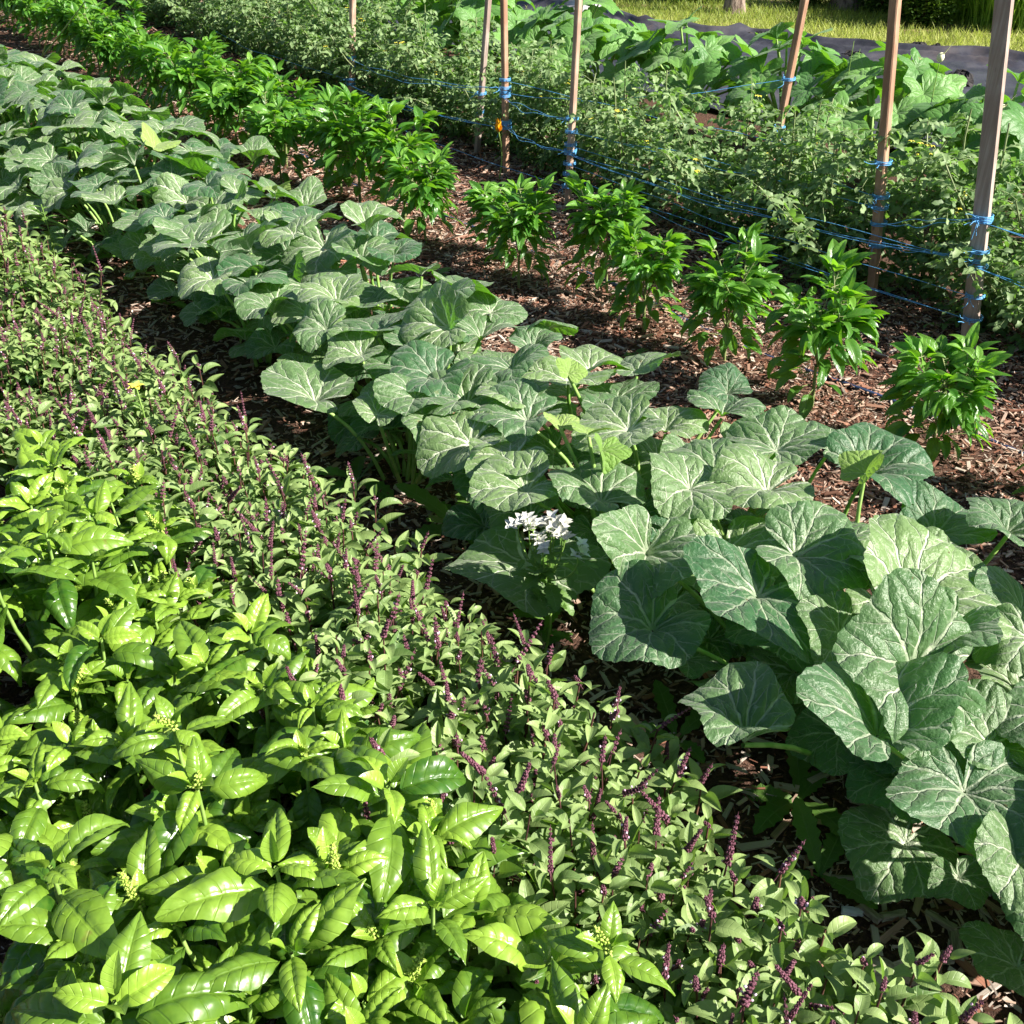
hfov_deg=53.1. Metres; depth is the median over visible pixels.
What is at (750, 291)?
pepper plant
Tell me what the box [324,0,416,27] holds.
courgette plant
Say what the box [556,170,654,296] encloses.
pepper plant
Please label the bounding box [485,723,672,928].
purple basil plant
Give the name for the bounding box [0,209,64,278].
purple basil plant
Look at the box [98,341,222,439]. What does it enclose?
purple basil plant
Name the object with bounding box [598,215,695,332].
pepper plant
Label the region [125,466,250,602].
purple basil plant
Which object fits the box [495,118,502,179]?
courgette blossom
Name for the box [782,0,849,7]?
bush
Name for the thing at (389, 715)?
purple basil plant
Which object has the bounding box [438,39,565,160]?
tomato plant
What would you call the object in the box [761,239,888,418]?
pepper plant
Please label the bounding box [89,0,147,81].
pepper plant
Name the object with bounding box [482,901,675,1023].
green basil plant
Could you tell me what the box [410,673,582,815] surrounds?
purple basil plant
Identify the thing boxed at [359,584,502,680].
purple basil plant
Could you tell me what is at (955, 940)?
wood chip
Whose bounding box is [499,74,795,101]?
blue twine
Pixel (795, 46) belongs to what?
wooden stake
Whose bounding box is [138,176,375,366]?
squash plant
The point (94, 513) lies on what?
green basil plant
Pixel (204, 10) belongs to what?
tomato plant
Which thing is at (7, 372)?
purple basil plant
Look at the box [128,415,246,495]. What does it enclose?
purple basil plant
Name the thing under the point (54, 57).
squash plant
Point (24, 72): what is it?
squash plant
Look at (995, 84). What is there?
wooden stake
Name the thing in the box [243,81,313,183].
pepper plant
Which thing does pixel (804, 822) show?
dandelion weed
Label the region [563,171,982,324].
blue twine
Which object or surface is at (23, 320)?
purple basil plant
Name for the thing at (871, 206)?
blue twine
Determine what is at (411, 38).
tomato plant
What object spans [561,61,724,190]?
tomato plant
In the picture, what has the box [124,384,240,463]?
purple basil plant
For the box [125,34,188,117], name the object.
pepper plant
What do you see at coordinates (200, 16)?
wooden stake
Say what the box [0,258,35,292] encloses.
purple basil plant
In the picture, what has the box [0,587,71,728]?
green basil plant
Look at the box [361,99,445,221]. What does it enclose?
pepper plant
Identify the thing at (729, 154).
tomato plant
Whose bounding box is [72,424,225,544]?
purple basil plant
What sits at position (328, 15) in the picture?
courgette plant
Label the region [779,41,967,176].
courgette plant
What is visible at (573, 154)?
blue twine
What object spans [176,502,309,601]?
purple basil plant
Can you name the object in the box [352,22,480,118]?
tomato plant
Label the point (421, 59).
tomato plant
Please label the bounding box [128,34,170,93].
pepper plant
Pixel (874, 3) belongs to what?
bush
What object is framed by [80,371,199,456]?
purple basil plant
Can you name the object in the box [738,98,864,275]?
tomato plant
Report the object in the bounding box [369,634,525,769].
purple basil plant
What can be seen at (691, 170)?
tomato plant
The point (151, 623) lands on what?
green basil plant
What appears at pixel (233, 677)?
green basil plant
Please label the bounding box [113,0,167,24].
tomato plant
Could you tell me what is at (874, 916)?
wood chip
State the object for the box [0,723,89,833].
green basil plant
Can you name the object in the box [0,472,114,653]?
green basil plant
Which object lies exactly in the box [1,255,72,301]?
purple basil plant
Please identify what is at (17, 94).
squash plant
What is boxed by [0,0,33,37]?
pepper plant
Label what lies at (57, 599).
green basil plant
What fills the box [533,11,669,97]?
courgette plant
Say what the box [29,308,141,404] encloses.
purple basil plant
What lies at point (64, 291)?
purple basil plant
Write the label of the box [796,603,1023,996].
squash plant
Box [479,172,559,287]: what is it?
pepper plant
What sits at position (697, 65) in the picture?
courgette plant
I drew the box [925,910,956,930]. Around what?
wood chip
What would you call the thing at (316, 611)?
purple basil plant
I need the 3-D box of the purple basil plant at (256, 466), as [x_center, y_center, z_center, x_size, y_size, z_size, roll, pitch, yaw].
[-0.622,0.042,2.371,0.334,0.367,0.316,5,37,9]
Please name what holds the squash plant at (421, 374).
on the ground at (618, 675)
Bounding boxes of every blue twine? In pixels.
[213,29,355,83]
[347,55,510,92]
[347,82,511,129]
[354,65,485,99]
[369,109,569,192]
[476,109,511,127]
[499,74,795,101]
[499,77,892,167]
[499,94,578,124]
[501,119,576,154]
[563,160,984,307]
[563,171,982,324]
[564,141,885,255]
[564,150,980,265]
[565,128,888,212]
[773,124,889,204]
[869,240,989,259]
[870,213,993,227]
[967,263,1023,287]
[970,217,1023,239]
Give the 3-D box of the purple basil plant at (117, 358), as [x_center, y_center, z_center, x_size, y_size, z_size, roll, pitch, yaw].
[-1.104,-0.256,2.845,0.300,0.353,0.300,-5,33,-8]
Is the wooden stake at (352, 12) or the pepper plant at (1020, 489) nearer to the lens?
the pepper plant at (1020, 489)
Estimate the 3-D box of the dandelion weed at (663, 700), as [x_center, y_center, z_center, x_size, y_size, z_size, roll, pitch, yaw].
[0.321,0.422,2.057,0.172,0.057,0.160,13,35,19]
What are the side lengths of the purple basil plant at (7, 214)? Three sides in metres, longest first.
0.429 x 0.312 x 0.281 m
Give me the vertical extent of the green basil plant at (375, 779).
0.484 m
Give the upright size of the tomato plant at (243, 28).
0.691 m
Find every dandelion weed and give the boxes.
[55,249,115,266]
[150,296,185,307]
[317,449,398,499]
[395,483,484,544]
[423,267,451,276]
[526,625,572,670]
[620,348,646,357]
[642,680,704,762]
[743,750,841,836]
[773,797,877,908]
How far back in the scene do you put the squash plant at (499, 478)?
2.36 m
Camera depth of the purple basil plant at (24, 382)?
3.02 m
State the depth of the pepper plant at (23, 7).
8.92 m
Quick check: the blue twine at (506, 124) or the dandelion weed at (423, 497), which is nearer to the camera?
the dandelion weed at (423, 497)
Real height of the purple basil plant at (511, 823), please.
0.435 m
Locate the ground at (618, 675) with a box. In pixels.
[0,0,1023,1023]
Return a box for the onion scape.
[914,42,953,193]
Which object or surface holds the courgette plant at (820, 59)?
on the ground at (618, 675)
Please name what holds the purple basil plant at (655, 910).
on the ground at (618, 675)
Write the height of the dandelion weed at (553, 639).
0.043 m
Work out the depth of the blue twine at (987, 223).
3.38 m
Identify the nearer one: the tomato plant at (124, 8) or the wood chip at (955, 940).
the wood chip at (955, 940)
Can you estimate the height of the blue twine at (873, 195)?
0.065 m
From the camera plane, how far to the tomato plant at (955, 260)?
3.64 m
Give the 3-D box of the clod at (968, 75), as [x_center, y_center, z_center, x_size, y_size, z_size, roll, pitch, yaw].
[3.277,-3.182,7.562,0.240,0.152,0.259,8,34,12]
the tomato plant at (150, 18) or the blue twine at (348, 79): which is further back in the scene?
the tomato plant at (150, 18)
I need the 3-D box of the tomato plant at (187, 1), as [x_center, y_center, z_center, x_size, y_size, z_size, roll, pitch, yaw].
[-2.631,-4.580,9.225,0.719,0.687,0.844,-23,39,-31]
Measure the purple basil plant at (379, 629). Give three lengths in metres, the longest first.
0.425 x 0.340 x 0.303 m
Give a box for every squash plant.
[0,44,60,62]
[0,47,82,126]
[0,58,127,153]
[0,77,149,194]
[0,86,232,219]
[0,120,279,253]
[70,154,289,279]
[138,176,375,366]
[213,200,493,398]
[260,270,629,488]
[415,351,829,617]
[589,421,1023,775]
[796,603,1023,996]
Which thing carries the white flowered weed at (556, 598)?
on the ground at (618, 675)
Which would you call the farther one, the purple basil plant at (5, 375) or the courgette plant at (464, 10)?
the courgette plant at (464, 10)
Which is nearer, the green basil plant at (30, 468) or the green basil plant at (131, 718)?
the green basil plant at (131, 718)
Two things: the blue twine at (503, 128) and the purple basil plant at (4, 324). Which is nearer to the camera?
the purple basil plant at (4, 324)
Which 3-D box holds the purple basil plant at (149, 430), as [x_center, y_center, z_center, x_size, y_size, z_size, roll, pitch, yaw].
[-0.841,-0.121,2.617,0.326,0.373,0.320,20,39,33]
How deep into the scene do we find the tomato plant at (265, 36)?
7.89 m
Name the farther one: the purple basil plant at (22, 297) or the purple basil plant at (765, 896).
the purple basil plant at (22, 297)
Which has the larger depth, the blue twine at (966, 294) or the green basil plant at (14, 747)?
the blue twine at (966, 294)
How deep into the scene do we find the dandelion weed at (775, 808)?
1.89 m
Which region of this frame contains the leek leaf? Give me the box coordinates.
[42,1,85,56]
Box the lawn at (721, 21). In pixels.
[267,0,1023,150]
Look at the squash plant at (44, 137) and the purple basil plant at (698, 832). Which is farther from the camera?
the squash plant at (44, 137)
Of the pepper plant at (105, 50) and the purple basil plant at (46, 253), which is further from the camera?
the pepper plant at (105, 50)
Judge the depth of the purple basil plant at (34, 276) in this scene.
3.31 m
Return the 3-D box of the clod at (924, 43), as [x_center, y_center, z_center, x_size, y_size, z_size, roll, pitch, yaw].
[3.570,-4.001,8.844,0.270,0.118,0.170,4,33,7]
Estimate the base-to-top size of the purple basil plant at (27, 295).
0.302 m
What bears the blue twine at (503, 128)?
attached to the wooden stake at (352, 12)
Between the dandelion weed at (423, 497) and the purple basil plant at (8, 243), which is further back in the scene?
the purple basil plant at (8, 243)
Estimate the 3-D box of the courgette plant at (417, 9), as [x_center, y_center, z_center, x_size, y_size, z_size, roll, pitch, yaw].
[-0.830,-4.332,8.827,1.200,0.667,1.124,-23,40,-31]
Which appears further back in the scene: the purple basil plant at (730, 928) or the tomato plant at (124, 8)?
the tomato plant at (124, 8)
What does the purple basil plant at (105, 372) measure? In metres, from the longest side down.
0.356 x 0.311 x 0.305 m
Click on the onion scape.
(940, 56)
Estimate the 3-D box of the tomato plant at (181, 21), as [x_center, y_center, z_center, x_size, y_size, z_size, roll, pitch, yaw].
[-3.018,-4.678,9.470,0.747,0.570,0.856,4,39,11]
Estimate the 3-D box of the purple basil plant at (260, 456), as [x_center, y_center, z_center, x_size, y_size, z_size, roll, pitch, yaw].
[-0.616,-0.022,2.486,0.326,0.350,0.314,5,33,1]
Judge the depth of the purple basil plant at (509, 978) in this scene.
1.42 m
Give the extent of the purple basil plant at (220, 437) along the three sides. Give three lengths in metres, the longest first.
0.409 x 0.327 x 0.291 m
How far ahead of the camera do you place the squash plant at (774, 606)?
1.86 m
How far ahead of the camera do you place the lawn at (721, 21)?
10.29 m
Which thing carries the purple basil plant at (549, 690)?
on the ground at (618, 675)
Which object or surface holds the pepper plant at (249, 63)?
on the ground at (618, 675)
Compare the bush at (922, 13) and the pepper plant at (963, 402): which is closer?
the pepper plant at (963, 402)
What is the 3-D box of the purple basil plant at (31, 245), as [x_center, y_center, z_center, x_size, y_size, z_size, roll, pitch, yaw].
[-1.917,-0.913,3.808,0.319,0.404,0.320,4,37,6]
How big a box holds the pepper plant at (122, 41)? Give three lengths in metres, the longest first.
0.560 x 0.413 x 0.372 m
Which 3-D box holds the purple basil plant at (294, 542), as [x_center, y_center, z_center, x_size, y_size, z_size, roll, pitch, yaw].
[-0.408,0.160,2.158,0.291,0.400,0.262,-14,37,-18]
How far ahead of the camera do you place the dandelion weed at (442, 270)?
4.23 m
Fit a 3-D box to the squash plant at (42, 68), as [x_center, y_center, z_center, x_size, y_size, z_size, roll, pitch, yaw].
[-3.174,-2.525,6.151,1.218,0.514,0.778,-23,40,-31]
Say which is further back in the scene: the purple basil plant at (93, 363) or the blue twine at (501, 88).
the blue twine at (501, 88)
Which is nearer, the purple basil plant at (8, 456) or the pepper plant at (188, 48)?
the purple basil plant at (8, 456)
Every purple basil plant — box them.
[0,204,18,239]
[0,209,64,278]
[0,222,39,284]
[0,223,40,261]
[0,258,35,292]
[0,270,51,332]
[0,286,78,343]
[0,292,33,340]
[0,314,104,411]
[0,319,25,384]
[0,324,47,412]
[0,335,57,411]
[0,350,22,389]
[0,386,60,453]
[0,398,61,488]
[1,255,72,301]
[4,243,117,329]
[10,359,99,436]
[12,377,125,474]
[13,306,100,385]
[14,289,77,311]
[15,388,149,479]
[23,282,124,350]
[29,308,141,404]
[45,297,146,364]
[47,345,124,409]
[53,352,164,447]
[54,437,181,522]
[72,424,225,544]
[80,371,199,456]
[85,339,171,382]
[88,345,202,420]
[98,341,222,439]
[107,388,233,467]
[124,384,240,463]
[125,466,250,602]
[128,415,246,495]
[153,392,270,490]
[155,490,289,606]
[158,546,306,654]
[161,456,295,562]
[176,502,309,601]
[190,438,327,518]
[210,609,314,705]
[211,468,334,549]
[238,584,423,784]
[246,490,385,650]
[250,454,404,571]
[268,531,416,696]
[287,526,453,635]
[300,554,480,723]
[340,698,474,807]
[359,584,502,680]
[361,717,554,931]
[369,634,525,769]
[389,600,541,711]
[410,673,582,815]
[430,620,623,841]
[440,818,630,1012]
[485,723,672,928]
[526,687,707,863]
[544,846,732,1004]
[552,757,749,946]
[575,927,713,1022]
[620,957,772,1023]
[622,839,856,1023]
[643,894,836,1023]
[761,932,994,1023]
[778,976,871,1023]
[894,1013,1022,1023]
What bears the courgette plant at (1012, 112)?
on the ground at (618, 675)
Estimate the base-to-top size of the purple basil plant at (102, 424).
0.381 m
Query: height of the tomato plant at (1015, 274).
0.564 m
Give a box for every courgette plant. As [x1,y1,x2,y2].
[306,4,345,25]
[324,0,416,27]
[346,0,450,48]
[401,0,523,53]
[419,0,547,73]
[489,0,638,76]
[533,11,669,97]
[611,6,757,127]
[686,22,878,139]
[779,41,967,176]
[887,64,1023,199]
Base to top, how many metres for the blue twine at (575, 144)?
0.125 m
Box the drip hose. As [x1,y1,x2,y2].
[159,85,1023,454]
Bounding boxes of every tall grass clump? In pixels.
[901,0,970,23]
[958,0,1023,32]
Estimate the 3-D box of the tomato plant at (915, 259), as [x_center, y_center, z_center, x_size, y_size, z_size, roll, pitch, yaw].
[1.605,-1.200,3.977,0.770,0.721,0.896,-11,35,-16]
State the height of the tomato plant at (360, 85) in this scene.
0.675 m
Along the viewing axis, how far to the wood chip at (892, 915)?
1.69 m
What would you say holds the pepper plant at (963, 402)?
on the ground at (618, 675)
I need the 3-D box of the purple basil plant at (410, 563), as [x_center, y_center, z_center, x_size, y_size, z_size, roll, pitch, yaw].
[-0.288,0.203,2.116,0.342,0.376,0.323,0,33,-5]
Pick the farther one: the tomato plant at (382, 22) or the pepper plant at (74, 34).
the pepper plant at (74, 34)
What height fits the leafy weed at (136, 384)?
0.388 m
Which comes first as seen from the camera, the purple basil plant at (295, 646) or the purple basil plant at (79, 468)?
the purple basil plant at (295, 646)
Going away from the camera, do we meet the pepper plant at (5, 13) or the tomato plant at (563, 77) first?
the tomato plant at (563, 77)
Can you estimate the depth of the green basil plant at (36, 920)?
1.25 m
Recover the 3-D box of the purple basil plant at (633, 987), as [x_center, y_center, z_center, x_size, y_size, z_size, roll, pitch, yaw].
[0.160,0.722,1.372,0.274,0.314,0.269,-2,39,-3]
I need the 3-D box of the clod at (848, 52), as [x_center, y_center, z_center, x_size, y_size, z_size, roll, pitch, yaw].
[2.787,-3.748,8.448,0.247,0.112,0.183,-23,40,-31]
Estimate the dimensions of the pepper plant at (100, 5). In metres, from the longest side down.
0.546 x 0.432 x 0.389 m
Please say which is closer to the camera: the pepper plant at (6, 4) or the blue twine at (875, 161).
the blue twine at (875, 161)
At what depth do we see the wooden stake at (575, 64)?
4.76 m
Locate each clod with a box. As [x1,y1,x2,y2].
[841,50,861,55]
[912,42,940,45]
[946,69,973,86]
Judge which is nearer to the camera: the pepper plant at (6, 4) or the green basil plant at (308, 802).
the green basil plant at (308, 802)
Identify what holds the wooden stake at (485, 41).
on the ground at (618, 675)
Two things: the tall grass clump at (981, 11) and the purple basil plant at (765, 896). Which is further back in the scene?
the tall grass clump at (981, 11)
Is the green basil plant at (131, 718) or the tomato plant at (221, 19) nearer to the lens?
the green basil plant at (131, 718)
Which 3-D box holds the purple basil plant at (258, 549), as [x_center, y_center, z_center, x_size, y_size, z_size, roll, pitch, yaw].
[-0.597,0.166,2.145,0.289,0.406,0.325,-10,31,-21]
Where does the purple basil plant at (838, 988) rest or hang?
on the ground at (618, 675)
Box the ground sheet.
[342,0,1023,151]
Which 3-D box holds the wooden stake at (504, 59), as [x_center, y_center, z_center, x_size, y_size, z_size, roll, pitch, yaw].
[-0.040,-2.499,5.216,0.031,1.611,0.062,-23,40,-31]
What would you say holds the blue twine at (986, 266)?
attached to the wooden stake at (995, 84)
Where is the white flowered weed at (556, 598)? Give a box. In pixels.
[505,509,598,659]
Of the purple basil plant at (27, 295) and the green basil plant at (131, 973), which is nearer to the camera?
the green basil plant at (131, 973)
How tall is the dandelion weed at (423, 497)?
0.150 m
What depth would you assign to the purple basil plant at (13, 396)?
2.78 m
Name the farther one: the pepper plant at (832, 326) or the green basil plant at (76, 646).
the pepper plant at (832, 326)
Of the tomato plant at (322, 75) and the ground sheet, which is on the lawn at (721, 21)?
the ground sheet
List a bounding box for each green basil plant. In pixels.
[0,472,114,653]
[0,477,53,594]
[0,509,153,723]
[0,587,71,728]
[0,705,138,952]
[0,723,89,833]
[0,813,197,1023]
[1,911,284,1023]
[3,428,135,513]
[8,462,179,604]
[10,597,213,785]
[12,479,219,644]
[32,681,256,876]
[66,694,302,969]
[89,558,251,725]
[103,808,427,1023]
[171,592,366,791]
[231,677,392,828]
[232,709,528,1023]
[276,942,505,1023]
[303,821,637,1023]
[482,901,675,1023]
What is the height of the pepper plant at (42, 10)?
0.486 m
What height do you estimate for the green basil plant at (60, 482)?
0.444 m
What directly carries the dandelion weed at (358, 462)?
on the ground at (618, 675)
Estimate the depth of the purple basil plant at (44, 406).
2.65 m
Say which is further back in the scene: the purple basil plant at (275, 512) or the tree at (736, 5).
the tree at (736, 5)
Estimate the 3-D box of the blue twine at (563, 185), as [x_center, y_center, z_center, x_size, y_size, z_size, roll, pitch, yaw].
[-0.445,-2.195,5.960,0.158,0.051,2.671,-19,37,-26]
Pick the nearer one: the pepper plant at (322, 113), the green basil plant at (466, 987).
the green basil plant at (466, 987)
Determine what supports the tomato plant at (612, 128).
on the ground at (618, 675)
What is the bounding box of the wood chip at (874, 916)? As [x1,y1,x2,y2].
[855,903,882,924]
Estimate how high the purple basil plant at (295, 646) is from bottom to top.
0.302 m
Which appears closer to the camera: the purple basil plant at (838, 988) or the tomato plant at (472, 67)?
the purple basil plant at (838, 988)
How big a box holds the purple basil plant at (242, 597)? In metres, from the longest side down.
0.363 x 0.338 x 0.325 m
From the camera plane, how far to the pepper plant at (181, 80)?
5.93 m
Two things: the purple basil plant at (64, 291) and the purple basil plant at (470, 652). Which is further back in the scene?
the purple basil plant at (64, 291)
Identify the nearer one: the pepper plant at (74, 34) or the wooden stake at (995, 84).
the wooden stake at (995, 84)
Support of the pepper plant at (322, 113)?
on the ground at (618, 675)
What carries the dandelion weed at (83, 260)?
on the ground at (618, 675)
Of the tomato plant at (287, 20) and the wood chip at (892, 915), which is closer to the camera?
the wood chip at (892, 915)
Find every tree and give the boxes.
[722,0,745,14]
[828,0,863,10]
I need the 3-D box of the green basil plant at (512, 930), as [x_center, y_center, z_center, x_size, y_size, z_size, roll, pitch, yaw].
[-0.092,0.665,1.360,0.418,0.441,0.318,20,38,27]
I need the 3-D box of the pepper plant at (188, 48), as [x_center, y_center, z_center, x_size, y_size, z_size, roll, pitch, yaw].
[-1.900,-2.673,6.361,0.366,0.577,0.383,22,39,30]
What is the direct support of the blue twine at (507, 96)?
attached to the wooden stake at (575, 64)
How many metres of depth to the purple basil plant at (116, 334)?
3.09 m
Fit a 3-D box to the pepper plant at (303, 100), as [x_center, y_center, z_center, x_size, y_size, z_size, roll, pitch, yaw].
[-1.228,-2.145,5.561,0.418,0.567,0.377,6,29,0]
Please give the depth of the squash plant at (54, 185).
4.37 m
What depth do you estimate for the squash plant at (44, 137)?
4.76 m
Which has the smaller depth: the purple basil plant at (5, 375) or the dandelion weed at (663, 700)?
the dandelion weed at (663, 700)
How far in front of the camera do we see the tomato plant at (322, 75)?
7.40 m
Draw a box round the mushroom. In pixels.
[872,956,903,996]
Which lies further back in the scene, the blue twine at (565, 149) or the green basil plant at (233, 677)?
the blue twine at (565, 149)
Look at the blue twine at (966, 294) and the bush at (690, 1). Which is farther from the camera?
the bush at (690, 1)
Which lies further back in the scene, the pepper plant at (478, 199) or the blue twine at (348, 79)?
the blue twine at (348, 79)
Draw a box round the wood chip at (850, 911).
[841,906,863,916]
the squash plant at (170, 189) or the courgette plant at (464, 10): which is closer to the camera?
the squash plant at (170, 189)
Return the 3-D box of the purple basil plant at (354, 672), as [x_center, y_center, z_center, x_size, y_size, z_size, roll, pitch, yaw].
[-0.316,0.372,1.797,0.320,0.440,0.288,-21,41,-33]
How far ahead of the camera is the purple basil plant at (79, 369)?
2.89 m
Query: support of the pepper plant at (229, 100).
on the ground at (618, 675)
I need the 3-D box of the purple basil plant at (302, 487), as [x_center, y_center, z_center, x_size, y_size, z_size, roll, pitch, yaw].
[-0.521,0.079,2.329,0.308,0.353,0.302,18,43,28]
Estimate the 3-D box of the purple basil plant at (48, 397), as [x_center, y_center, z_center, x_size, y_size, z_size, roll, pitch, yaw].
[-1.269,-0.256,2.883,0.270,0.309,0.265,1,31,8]
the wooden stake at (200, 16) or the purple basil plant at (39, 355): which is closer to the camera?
the purple basil plant at (39, 355)
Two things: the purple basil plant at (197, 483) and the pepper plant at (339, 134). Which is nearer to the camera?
the purple basil plant at (197, 483)
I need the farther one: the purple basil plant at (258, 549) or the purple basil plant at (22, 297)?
the purple basil plant at (22, 297)
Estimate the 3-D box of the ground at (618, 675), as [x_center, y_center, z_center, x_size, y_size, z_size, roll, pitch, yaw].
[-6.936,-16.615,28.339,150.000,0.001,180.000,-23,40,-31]
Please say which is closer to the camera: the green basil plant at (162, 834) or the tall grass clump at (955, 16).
the green basil plant at (162, 834)
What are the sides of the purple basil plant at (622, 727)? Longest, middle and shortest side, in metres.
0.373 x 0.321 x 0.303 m
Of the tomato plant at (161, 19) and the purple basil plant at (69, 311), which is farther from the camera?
the tomato plant at (161, 19)
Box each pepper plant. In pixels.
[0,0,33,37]
[0,2,21,28]
[9,0,50,47]
[29,0,54,31]
[31,0,75,56]
[47,0,93,64]
[58,0,94,58]
[63,1,116,76]
[69,0,119,70]
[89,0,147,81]
[89,28,136,84]
[110,16,165,105]
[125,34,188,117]
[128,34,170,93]
[130,29,191,105]
[143,35,225,139]
[179,30,236,123]
[187,80,257,160]
[206,52,275,137]
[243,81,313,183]
[250,56,320,165]
[292,82,373,194]
[312,82,392,204]
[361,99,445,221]
[380,141,463,242]
[461,180,534,260]
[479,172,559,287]
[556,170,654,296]
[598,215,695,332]
[679,221,782,365]
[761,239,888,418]
[878,321,1011,461]
[1011,444,1023,494]
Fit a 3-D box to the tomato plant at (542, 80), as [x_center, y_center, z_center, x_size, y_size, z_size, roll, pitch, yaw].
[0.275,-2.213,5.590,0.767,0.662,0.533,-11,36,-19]
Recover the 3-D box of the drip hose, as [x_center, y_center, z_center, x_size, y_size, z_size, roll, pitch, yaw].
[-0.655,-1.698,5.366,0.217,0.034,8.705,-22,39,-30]
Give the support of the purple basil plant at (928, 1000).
on the ground at (618, 675)
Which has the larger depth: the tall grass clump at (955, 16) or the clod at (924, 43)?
the tall grass clump at (955, 16)
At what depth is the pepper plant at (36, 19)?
9.27 m
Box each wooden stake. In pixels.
[198,0,203,39]
[348,0,355,92]
[474,0,491,154]
[500,0,509,173]
[564,0,582,206]
[763,0,808,199]
[866,0,901,301]
[961,0,1013,348]
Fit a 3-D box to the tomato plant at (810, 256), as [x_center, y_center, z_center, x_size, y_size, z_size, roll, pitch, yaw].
[1.240,-1.173,3.990,0.973,0.648,0.849,-19,34,-26]
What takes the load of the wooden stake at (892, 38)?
on the ground at (618, 675)
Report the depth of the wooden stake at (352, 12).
6.64 m
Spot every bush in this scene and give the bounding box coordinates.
[665,0,712,4]
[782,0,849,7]
[851,0,888,13]
[869,0,979,28]
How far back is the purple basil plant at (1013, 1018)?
1.32 m
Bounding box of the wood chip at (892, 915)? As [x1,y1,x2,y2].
[878,909,905,921]
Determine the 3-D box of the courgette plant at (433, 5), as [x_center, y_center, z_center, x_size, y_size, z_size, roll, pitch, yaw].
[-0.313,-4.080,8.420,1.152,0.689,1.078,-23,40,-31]
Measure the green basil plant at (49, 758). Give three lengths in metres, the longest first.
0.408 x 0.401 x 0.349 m
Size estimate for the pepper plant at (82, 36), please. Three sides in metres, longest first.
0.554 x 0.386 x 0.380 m
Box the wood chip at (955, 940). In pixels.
[947,929,963,960]
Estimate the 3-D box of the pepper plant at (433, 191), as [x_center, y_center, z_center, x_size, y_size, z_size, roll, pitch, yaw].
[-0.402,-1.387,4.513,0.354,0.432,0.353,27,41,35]
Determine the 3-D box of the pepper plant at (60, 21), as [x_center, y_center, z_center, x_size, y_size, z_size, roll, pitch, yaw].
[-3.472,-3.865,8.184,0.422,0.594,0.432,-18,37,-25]
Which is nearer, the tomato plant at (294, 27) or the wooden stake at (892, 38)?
the wooden stake at (892, 38)
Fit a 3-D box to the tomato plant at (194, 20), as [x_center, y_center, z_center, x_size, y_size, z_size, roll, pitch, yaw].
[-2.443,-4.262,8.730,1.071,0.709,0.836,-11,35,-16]
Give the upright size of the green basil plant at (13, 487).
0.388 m
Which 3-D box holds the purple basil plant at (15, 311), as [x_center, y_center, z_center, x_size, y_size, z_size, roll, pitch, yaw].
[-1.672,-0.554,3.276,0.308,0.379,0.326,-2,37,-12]
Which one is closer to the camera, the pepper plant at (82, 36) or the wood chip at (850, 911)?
the wood chip at (850, 911)
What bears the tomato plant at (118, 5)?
on the ground at (618, 675)
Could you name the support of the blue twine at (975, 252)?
attached to the wooden stake at (995, 84)
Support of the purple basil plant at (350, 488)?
on the ground at (618, 675)
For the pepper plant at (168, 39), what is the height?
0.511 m
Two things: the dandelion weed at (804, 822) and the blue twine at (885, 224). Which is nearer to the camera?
the dandelion weed at (804, 822)
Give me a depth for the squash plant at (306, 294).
3.22 m
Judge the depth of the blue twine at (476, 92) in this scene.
5.80 m
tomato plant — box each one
[109,0,132,12]
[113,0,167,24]
[117,5,132,12]
[124,0,183,27]
[151,0,199,36]
[162,0,265,54]
[175,0,232,48]
[180,0,227,36]
[191,0,289,59]
[213,0,290,65]
[223,0,327,75]
[262,0,370,88]
[266,0,373,79]
[282,0,384,90]
[285,0,408,100]
[302,0,434,107]
[344,5,500,130]
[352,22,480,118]
[377,17,500,142]
[393,36,535,151]
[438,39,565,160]
[486,66,637,181]
[489,37,605,168]
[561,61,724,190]
[578,69,722,220]
[636,69,895,249]
[637,101,785,226]
[717,126,971,300]
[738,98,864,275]
[814,108,1023,310]
[881,123,1023,337]
[965,194,1023,356]
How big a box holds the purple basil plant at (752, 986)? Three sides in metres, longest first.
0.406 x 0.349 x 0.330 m
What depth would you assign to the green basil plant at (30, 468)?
2.33 m
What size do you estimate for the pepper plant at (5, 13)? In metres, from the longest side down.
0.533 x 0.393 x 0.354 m
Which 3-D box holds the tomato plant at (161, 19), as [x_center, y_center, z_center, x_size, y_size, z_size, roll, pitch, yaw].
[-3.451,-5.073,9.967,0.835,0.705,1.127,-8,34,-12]
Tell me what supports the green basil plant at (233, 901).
on the ground at (618, 675)

